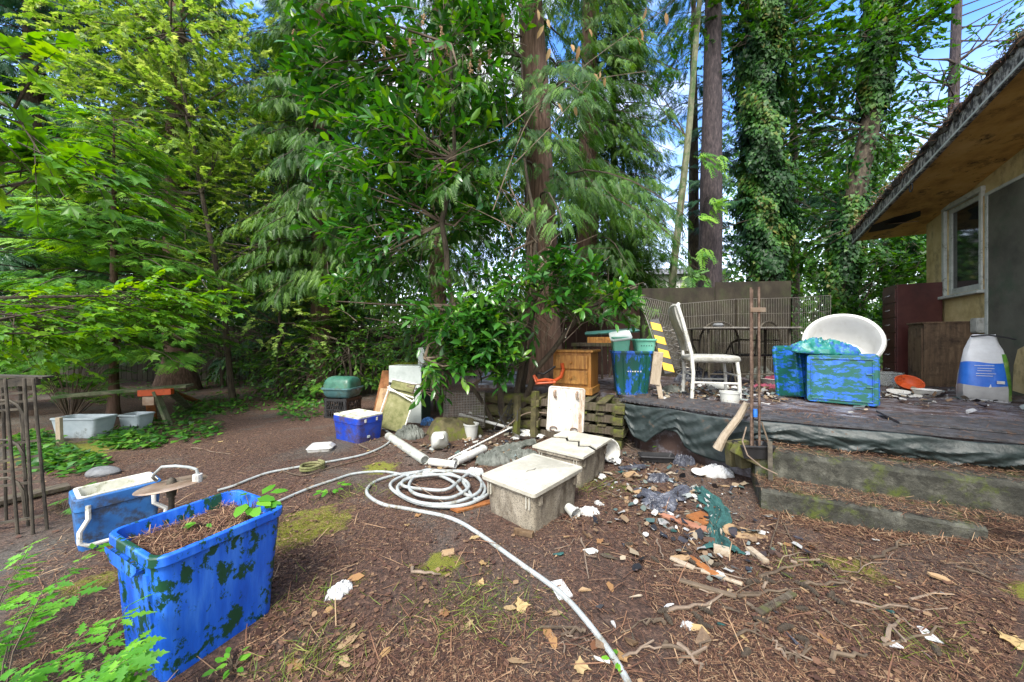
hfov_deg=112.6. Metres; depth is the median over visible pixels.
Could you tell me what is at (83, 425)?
planter trough
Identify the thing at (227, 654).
weed
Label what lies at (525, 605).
fallen leaf
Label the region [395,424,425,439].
crumpled cloth
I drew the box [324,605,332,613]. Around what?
fallen leaf
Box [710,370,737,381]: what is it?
plastic bag
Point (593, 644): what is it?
fallen leaf
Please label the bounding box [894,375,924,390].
bowl
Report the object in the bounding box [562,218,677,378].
shrub
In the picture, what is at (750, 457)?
dry vine
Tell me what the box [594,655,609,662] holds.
plastic scrap
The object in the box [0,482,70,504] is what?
ground board
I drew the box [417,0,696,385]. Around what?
cedar tree
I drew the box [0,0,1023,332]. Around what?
sky
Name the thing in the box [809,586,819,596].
fir cone
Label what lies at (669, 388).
cloth heap
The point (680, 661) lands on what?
fallen stick
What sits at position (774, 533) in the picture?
fallen stick
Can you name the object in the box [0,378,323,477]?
ground ivy
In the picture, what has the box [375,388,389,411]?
plywood board
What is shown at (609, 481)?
fallen stick
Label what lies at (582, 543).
fallen stick
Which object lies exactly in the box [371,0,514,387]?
cedar tree
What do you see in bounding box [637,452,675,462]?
plastic tray
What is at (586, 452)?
storage tub
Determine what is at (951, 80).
bare tree
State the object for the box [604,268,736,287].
neighbour house
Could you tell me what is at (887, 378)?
clear bin
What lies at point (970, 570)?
fallen stick
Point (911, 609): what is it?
fallen stick
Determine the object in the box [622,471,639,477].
cardboard piece
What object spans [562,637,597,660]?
fallen stick
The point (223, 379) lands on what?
shrub
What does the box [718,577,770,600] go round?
fallen stick
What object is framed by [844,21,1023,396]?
stucco house
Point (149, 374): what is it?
picket fence
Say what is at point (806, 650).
fallen stick
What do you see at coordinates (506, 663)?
leaf fragments
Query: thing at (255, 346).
shrub
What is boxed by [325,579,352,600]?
tissue
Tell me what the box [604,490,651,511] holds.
fallen stick
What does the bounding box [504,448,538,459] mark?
crumpled cloth
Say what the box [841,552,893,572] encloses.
fallen stick
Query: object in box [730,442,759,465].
timber block
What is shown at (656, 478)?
plastic bag
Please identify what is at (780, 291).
board fence
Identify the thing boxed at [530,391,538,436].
stake
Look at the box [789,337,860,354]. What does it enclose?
plastic sheet
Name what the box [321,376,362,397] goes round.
barbecue
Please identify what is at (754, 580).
fir cone
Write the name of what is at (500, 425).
awning pole
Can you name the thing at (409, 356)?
shrub
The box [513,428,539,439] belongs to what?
metal pan
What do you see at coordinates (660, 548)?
fallen stick
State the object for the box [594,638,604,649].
wood chip
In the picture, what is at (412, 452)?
drain pipe
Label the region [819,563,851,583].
fallen stick
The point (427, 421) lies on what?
crumpled cloth
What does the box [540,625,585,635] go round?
fallen stick
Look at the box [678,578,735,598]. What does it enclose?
bark strip
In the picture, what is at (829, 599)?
fallen stick
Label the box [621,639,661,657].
fallen stick
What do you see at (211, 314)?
cedar tree
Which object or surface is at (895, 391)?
dish
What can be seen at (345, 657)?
fallen leaf
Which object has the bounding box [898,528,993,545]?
fallen stick
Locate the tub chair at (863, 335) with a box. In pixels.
[801,314,886,357]
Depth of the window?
4.97 m
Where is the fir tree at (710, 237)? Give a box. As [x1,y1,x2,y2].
[645,0,775,286]
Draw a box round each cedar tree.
[0,0,203,390]
[24,0,281,365]
[33,0,283,391]
[200,0,408,396]
[201,0,379,383]
[207,0,383,387]
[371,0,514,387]
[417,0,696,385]
[503,0,670,362]
[552,0,710,338]
[644,0,758,286]
[722,0,892,343]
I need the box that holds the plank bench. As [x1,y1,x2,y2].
[51,383,202,425]
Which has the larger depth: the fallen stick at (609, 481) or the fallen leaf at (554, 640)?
the fallen stick at (609, 481)
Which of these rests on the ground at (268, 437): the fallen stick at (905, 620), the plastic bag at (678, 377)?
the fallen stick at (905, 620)
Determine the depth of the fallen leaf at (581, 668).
1.19 m
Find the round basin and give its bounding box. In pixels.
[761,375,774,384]
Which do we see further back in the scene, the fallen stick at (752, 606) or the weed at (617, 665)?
the fallen stick at (752, 606)
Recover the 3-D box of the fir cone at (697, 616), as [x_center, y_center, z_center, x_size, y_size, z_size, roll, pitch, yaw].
[0.766,1.137,1.406,0.025,0.026,0.058,0,2,-11]
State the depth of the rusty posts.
2.61 m
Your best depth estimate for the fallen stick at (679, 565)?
1.73 m
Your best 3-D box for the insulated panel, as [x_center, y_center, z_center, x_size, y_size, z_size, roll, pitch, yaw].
[0.534,0.676,3.360,0.402,0.464,0.108,0,0,-4]
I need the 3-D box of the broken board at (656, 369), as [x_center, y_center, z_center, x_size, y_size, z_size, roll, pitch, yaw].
[1.592,0.384,3.751,0.141,0.537,0.077,0,0,20]
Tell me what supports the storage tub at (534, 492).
on the ground at (268, 437)
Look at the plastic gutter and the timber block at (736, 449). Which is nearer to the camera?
the timber block at (736, 449)
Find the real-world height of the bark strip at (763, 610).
0.015 m
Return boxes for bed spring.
[662,326,690,374]
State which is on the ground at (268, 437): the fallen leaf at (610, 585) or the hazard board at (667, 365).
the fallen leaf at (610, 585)
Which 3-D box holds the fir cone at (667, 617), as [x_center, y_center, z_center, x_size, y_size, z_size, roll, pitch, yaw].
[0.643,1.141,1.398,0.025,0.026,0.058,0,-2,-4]
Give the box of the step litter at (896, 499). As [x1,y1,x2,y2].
[750,443,1023,533]
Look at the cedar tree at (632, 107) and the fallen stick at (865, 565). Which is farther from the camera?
the cedar tree at (632, 107)
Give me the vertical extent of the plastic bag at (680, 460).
0.117 m
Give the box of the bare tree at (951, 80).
[881,0,1023,139]
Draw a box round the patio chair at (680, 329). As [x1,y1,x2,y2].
[668,302,741,401]
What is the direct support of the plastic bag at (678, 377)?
on the patio
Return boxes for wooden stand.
[571,337,611,348]
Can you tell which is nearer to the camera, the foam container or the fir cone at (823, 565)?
the fir cone at (823, 565)
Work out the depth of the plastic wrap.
2.89 m
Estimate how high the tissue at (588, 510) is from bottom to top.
0.051 m
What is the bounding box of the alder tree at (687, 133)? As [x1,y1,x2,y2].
[610,0,708,287]
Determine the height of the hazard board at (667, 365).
0.676 m
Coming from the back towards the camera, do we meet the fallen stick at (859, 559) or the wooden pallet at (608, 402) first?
the wooden pallet at (608, 402)
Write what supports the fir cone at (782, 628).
on the ground at (268, 437)
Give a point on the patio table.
(708, 329)
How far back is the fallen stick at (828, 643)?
1.31 m
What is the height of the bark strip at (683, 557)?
0.016 m
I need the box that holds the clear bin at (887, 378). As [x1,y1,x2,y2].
[880,371,904,386]
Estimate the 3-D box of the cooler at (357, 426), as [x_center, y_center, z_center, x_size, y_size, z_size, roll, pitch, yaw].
[-1.798,0.996,3.999,0.487,0.308,0.342,0,0,31]
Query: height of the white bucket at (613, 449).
0.228 m
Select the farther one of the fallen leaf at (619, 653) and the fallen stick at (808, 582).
the fallen stick at (808, 582)
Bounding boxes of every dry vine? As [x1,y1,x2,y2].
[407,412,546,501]
[742,427,777,474]
[761,422,768,444]
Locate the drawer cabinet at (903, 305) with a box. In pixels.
[882,282,942,374]
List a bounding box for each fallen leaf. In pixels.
[286,659,302,669]
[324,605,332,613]
[336,635,357,649]
[338,655,349,666]
[347,573,364,580]
[379,646,390,658]
[438,607,449,616]
[477,578,483,584]
[504,605,515,609]
[508,657,524,662]
[515,597,530,613]
[543,628,553,636]
[549,610,562,614]
[549,636,556,649]
[574,656,590,673]
[590,640,596,649]
[606,581,613,591]
[615,648,632,661]
[690,623,708,633]
[819,633,832,643]
[995,628,1023,649]
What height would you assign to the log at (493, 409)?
0.177 m
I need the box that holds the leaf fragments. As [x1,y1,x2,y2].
[6,391,1023,681]
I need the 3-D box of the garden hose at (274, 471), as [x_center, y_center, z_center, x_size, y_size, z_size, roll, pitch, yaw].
[-1.712,1.133,3.419,0.539,0.054,1.872,0,0,19]
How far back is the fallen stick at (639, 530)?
2.05 m
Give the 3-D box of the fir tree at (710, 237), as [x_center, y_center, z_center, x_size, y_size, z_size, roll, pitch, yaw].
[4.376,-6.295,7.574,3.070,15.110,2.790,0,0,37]
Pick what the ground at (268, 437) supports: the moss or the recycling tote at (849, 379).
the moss
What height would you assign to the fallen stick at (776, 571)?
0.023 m
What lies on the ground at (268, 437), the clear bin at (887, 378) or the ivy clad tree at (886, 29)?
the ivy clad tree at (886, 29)
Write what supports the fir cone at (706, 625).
on the ground at (268, 437)
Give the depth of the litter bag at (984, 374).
3.67 m
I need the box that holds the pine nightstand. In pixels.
[551,347,600,394]
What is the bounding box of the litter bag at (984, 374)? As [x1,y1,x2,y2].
[956,334,1015,402]
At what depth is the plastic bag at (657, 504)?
2.37 m
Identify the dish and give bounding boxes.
[886,389,922,397]
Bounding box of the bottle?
[706,384,728,390]
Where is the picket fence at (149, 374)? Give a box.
[0,325,421,381]
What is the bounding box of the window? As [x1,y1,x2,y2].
[938,185,985,299]
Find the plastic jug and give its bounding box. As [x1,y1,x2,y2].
[431,431,447,449]
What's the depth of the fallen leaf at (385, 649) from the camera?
1.25 m
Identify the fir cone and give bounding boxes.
[651,555,659,563]
[657,606,668,613]
[664,613,672,625]
[689,558,696,565]
[693,611,703,621]
[697,620,713,628]
[698,605,713,615]
[711,562,721,567]
[741,647,750,657]
[745,579,752,585]
[747,578,759,583]
[752,615,768,623]
[762,576,775,583]
[776,624,788,632]
[780,572,794,577]
[780,622,793,629]
[791,634,808,642]
[794,581,809,588]
[794,605,808,611]
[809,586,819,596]
[816,561,829,567]
[827,590,834,597]
[829,595,844,605]
[931,643,941,656]
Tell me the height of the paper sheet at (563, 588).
0.014 m
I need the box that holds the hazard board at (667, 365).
[650,319,673,373]
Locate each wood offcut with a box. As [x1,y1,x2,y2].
[450,499,489,512]
[513,527,533,537]
[714,543,729,556]
[745,546,768,563]
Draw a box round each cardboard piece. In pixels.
[442,548,453,556]
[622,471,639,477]
[723,523,767,538]
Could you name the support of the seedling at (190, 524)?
in the recycling bin at (210, 587)
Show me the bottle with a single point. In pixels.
(718, 386)
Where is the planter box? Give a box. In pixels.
[731,440,775,458]
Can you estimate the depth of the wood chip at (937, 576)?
1.62 m
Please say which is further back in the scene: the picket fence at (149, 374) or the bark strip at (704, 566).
the picket fence at (149, 374)
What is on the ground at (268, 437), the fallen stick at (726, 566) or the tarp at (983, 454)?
the fallen stick at (726, 566)
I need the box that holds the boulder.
[426,416,483,441]
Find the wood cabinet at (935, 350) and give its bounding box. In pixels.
[906,321,976,386]
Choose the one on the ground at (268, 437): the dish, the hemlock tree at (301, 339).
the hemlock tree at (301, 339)
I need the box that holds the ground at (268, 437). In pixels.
[0,363,1023,681]
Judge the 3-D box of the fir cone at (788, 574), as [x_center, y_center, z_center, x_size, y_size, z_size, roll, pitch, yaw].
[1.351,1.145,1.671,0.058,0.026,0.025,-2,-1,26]
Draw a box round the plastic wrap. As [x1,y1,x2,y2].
[701,463,734,478]
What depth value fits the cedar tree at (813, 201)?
9.08 m
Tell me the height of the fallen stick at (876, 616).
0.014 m
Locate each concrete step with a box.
[751,440,1023,522]
[755,474,987,541]
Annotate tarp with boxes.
[623,403,749,461]
[754,420,1023,471]
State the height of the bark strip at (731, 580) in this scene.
0.022 m
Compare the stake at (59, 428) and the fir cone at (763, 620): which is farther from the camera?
the stake at (59, 428)
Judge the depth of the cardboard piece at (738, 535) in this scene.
2.06 m
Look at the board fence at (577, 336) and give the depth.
6.58 m
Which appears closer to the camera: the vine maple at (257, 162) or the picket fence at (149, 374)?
the vine maple at (257, 162)
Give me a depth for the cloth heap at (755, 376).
5.75 m
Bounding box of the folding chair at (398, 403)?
[380,378,418,430]
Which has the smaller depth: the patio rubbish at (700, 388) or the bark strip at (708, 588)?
the bark strip at (708, 588)
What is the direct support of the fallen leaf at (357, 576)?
on the ground at (268, 437)
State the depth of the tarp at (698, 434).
3.15 m
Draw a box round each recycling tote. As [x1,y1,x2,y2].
[772,346,805,396]
[804,353,879,406]
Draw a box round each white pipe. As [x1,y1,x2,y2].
[428,458,456,468]
[453,445,486,465]
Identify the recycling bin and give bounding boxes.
[105,490,282,681]
[610,350,653,394]
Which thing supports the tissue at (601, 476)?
on the ground at (268, 437)
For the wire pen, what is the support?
on the patio
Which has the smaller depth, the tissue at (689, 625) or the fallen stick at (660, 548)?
the tissue at (689, 625)
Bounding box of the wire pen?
[639,295,830,373]
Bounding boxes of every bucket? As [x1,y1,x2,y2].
[463,422,478,438]
[605,439,619,461]
[719,390,740,403]
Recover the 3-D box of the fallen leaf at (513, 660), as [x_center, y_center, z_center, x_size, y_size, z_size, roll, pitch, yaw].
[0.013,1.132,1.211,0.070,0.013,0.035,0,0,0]
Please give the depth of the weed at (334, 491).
2.52 m
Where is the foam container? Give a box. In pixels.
[306,442,335,452]
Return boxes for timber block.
[724,440,737,466]
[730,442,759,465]
[733,438,751,468]
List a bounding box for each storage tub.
[482,453,581,532]
[532,430,611,487]
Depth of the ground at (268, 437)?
1.75 m
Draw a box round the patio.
[478,371,1023,477]
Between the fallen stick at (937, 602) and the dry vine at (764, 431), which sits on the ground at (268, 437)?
the fallen stick at (937, 602)
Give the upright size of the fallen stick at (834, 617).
0.016 m
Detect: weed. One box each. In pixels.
[47,481,96,514]
[202,646,250,679]
[314,481,351,496]
[601,649,620,672]
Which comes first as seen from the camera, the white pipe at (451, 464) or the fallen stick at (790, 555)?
the fallen stick at (790, 555)
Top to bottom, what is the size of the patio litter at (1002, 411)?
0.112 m
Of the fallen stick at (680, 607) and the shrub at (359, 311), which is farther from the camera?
the shrub at (359, 311)
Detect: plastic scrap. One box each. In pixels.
[467,467,483,476]
[583,548,597,554]
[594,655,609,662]
[658,518,667,524]
[889,640,903,648]
[917,626,943,643]
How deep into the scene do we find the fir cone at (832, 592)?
1.54 m
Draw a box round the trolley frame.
[532,363,564,384]
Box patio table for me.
[687,327,801,381]
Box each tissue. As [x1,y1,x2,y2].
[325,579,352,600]
[579,506,599,516]
[594,500,603,505]
[598,473,605,479]
[680,621,692,630]
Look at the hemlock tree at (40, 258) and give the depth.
5.82 m
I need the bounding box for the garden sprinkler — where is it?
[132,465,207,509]
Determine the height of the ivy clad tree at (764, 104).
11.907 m
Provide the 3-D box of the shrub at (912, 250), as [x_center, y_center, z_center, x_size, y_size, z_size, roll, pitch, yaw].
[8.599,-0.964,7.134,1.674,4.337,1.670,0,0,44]
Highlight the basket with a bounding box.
[631,339,657,350]
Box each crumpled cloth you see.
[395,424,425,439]
[420,416,433,425]
[475,450,510,465]
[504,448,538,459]
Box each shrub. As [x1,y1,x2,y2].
[20,350,139,415]
[137,332,293,388]
[181,262,338,391]
[236,295,433,401]
[297,262,445,393]
[355,273,526,411]
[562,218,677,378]
[791,234,925,369]
[870,234,925,327]
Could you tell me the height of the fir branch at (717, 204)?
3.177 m
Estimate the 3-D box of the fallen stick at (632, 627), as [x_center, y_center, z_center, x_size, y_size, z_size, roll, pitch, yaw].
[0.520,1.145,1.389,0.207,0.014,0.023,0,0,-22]
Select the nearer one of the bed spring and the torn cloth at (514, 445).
the torn cloth at (514, 445)
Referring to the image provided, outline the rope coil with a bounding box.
[299,459,324,471]
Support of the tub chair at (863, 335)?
on the patio
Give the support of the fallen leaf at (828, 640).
on the ground at (268, 437)
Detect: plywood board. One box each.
[373,370,388,410]
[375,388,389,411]
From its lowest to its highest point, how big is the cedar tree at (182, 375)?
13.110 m
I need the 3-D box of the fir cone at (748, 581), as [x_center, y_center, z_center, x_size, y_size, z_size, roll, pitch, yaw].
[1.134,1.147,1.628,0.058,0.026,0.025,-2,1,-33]
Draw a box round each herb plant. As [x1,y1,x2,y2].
[0,537,110,670]
[0,583,146,681]
[0,593,170,681]
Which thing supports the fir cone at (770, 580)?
on the ground at (268, 437)
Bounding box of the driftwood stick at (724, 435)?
[713,401,749,451]
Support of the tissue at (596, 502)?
on the ground at (268, 437)
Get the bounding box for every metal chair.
[693,321,740,385]
[729,321,781,383]
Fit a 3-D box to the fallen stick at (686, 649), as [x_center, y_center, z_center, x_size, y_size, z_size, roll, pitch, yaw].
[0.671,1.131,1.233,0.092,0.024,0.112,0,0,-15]
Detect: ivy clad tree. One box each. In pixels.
[697,0,871,342]
[779,0,960,318]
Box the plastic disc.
[691,468,705,475]
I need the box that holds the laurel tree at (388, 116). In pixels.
[266,0,668,429]
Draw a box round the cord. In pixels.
[281,454,377,475]
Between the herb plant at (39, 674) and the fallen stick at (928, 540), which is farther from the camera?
the fallen stick at (928, 540)
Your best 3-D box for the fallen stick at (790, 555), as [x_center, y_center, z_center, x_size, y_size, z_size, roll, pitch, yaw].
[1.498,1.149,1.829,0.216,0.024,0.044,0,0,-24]
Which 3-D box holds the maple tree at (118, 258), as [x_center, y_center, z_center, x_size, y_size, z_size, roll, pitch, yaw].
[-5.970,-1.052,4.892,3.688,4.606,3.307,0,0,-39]
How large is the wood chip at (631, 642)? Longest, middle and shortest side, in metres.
0.051 x 0.028 x 0.007 m
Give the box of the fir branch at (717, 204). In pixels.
[680,153,731,287]
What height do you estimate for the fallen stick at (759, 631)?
0.019 m
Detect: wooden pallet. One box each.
[530,414,628,437]
[531,392,627,414]
[538,406,625,425]
[538,423,627,448]
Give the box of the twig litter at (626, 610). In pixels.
[2,398,1023,681]
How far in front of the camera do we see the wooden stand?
4.72 m
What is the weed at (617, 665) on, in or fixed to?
on the ground at (268, 437)
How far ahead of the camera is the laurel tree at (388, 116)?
4.05 m
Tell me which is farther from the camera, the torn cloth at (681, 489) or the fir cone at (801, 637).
the torn cloth at (681, 489)
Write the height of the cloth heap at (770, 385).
0.086 m
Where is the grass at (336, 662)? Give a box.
[237,471,1023,681]
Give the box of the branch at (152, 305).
[0,268,257,380]
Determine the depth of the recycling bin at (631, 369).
4.09 m
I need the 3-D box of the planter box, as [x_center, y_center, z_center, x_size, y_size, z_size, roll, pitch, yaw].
[1.857,0.837,2.630,0.252,0.100,0.162,0,0,6]
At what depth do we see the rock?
2.90 m
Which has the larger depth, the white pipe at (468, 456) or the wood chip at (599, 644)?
the white pipe at (468, 456)
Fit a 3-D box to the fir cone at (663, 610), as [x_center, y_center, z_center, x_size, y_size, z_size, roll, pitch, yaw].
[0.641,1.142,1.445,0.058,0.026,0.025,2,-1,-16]
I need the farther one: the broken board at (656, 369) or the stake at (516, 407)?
the stake at (516, 407)
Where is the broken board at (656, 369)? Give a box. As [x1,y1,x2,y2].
[650,351,663,398]
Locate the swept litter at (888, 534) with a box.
[756,439,1023,560]
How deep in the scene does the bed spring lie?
4.37 m
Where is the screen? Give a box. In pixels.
[443,390,484,427]
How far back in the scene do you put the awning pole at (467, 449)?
3.57 m
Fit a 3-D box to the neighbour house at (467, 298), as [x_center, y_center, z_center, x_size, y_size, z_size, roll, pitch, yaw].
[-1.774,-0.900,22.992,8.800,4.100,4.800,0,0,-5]
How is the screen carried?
on the ground at (268, 437)
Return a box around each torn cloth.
[491,438,536,451]
[510,432,544,439]
[639,484,691,504]
[693,486,745,554]
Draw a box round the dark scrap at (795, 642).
[786,631,801,647]
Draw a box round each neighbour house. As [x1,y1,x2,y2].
[418,297,524,359]
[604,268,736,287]
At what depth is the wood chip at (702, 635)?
1.30 m
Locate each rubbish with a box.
[360,429,819,595]
[608,377,1023,414]
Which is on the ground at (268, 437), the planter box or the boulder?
the boulder
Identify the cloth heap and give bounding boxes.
[662,384,680,392]
[745,366,773,379]
[754,383,774,389]
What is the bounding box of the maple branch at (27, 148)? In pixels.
[0,31,162,247]
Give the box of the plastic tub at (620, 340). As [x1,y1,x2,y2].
[609,330,631,350]
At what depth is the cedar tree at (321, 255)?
6.41 m
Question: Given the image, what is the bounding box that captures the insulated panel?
[546,386,585,432]
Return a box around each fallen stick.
[358,444,384,455]
[411,566,440,574]
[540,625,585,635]
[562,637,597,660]
[563,627,589,643]
[580,537,596,578]
[588,470,637,490]
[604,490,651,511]
[620,614,657,633]
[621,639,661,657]
[637,523,649,545]
[643,617,665,625]
[654,552,679,570]
[656,539,663,559]
[662,639,693,652]
[667,593,722,612]
[673,557,746,579]
[677,639,710,665]
[677,642,706,671]
[699,588,732,593]
[707,548,752,589]
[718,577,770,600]
[718,600,739,612]
[733,616,772,637]
[737,588,788,597]
[746,601,757,609]
[751,628,807,661]
[759,563,803,578]
[762,574,768,588]
[762,580,800,583]
[768,511,780,557]
[772,637,812,660]
[773,588,806,594]
[774,512,795,557]
[778,552,806,560]
[781,650,800,658]
[791,558,819,563]
[795,641,812,663]
[801,627,855,659]
[803,580,848,586]
[805,583,852,614]
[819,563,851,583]
[820,606,864,639]
[829,650,867,662]
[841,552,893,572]
[850,599,929,612]
[852,549,876,569]
[860,608,889,624]
[867,603,913,611]
[870,539,902,558]
[880,625,943,646]
[881,619,906,641]
[892,612,917,629]
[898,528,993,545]
[909,592,952,600]
[913,607,947,618]
[925,594,950,605]
[957,558,1007,584]
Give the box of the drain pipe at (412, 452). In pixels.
[385,432,428,464]
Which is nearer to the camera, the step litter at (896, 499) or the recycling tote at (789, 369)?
the step litter at (896, 499)
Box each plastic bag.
[641,495,676,513]
[647,473,669,482]
[673,454,695,466]
[674,366,711,383]
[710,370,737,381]
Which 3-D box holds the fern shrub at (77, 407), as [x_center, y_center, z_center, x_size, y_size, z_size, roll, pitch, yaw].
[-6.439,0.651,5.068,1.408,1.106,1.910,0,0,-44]
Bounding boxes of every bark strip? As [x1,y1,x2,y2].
[670,554,691,560]
[670,557,694,569]
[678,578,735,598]
[689,555,718,576]
[700,568,742,585]
[755,590,796,615]
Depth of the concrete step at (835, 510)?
2.12 m
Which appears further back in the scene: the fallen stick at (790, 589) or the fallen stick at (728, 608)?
the fallen stick at (790, 589)
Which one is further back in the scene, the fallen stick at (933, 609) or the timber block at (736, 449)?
the timber block at (736, 449)
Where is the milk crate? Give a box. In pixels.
[324,395,361,418]
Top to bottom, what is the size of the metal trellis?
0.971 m
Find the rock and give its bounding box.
[84,466,121,477]
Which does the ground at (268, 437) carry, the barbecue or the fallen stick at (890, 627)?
the fallen stick at (890, 627)
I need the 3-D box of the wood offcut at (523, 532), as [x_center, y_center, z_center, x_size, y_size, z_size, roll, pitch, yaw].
[0.067,1.130,2.014,0.122,0.025,0.035,0,0,20]
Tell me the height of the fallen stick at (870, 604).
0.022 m
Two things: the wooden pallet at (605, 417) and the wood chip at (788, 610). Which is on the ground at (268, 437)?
the wood chip at (788, 610)
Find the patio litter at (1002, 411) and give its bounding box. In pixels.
[549,375,1023,437]
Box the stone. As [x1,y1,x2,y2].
[712,323,723,326]
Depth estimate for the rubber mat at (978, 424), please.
2.56 m
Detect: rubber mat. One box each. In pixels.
[619,393,762,417]
[748,408,1023,443]
[876,410,1023,434]
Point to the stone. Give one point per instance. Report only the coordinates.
(717, 325)
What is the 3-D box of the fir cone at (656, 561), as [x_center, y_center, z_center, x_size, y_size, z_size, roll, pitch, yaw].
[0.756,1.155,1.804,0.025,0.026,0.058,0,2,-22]
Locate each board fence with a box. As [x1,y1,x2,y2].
[560,302,639,374]
[640,281,790,376]
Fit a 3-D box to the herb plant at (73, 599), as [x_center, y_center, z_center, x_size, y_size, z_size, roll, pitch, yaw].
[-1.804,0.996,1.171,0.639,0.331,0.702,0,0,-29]
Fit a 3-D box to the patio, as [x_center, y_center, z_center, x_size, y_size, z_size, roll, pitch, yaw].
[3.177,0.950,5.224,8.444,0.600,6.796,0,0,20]
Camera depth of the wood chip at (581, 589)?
1.56 m
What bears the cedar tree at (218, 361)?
on the ground at (268, 437)
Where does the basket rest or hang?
in the recycling bin at (631, 369)
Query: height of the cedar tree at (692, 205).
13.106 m
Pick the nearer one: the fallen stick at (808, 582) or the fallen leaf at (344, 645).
the fallen leaf at (344, 645)
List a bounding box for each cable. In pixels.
[407,381,452,398]
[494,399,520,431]
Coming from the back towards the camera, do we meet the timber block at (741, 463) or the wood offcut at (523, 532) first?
the timber block at (741, 463)
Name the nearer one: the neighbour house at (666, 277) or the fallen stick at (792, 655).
the fallen stick at (792, 655)
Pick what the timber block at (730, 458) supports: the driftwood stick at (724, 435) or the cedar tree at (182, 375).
the driftwood stick at (724, 435)
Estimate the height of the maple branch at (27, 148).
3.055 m
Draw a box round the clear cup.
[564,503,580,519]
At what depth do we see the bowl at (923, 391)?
3.98 m
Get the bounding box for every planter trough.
[50,414,117,437]
[118,411,154,429]
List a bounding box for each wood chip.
[579,587,590,591]
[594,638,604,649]
[600,553,617,559]
[624,637,637,645]
[695,626,711,648]
[783,606,792,613]
[927,572,955,584]
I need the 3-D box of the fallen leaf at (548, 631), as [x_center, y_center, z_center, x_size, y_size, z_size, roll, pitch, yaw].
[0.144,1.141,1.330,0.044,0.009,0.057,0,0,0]
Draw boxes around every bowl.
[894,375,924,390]
[910,388,942,396]
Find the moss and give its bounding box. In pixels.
[276,511,429,586]
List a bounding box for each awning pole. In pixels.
[448,426,512,459]
[459,413,525,432]
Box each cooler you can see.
[69,472,167,551]
[334,409,382,443]
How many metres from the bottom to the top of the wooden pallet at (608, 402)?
0.111 m
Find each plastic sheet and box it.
[585,328,639,335]
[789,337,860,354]
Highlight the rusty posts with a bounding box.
[750,287,765,445]
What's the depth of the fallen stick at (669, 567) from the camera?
1.73 m
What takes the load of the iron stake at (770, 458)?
on the concrete step at (835, 510)
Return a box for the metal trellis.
[0,374,54,534]
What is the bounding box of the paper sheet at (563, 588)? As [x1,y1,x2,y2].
[551,579,571,599]
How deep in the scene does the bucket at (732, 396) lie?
3.56 m
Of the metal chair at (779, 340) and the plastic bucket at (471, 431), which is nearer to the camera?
the plastic bucket at (471, 431)
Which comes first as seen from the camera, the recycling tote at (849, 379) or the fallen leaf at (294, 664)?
the fallen leaf at (294, 664)
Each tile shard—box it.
[659,513,707,531]
[686,511,708,525]
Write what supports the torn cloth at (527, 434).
on the ground at (268, 437)
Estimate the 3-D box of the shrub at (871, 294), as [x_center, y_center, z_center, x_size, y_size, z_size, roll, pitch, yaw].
[7.126,-0.602,6.912,3.135,3.612,1.465,0,0,-13]
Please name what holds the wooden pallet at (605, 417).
on the wooden pallet at (614, 431)
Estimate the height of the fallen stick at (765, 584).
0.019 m
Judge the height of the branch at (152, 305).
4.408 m
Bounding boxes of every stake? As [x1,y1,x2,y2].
[55,417,63,446]
[512,394,520,436]
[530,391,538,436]
[767,441,772,482]
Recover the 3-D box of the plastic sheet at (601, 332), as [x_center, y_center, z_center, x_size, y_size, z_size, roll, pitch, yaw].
[1.422,-0.132,4.899,0.738,0.116,0.442,0,0,12]
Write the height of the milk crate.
0.310 m
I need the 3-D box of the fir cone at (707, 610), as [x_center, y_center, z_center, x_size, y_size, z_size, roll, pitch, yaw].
[0.821,1.141,1.446,0.058,0.026,0.025,2,2,40]
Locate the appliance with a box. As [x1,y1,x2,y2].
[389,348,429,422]
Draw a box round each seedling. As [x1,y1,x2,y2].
[183,522,211,528]
[233,484,287,517]
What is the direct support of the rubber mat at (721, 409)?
on the patio
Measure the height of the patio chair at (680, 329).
1.086 m
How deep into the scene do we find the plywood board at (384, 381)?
5.59 m
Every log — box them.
[471,404,546,418]
[473,416,545,429]
[475,392,547,406]
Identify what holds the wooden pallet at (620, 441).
on the ground at (268, 437)
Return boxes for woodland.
[0,53,938,369]
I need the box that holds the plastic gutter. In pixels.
[618,464,645,470]
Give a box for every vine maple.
[0,0,281,399]
[130,93,361,397]
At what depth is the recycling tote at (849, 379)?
3.45 m
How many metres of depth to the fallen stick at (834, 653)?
1.24 m
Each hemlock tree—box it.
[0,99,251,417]
[0,125,143,391]
[284,241,399,396]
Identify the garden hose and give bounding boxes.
[217,428,390,491]
[277,470,409,501]
[365,468,631,681]
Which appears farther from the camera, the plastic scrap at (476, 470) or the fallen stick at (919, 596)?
the plastic scrap at (476, 470)
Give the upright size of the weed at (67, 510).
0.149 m
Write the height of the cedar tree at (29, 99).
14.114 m
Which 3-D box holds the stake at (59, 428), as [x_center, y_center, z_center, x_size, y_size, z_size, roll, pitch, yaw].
[-4.883,0.993,3.683,0.062,0.342,0.048,0,0,0]
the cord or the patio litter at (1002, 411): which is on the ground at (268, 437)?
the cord

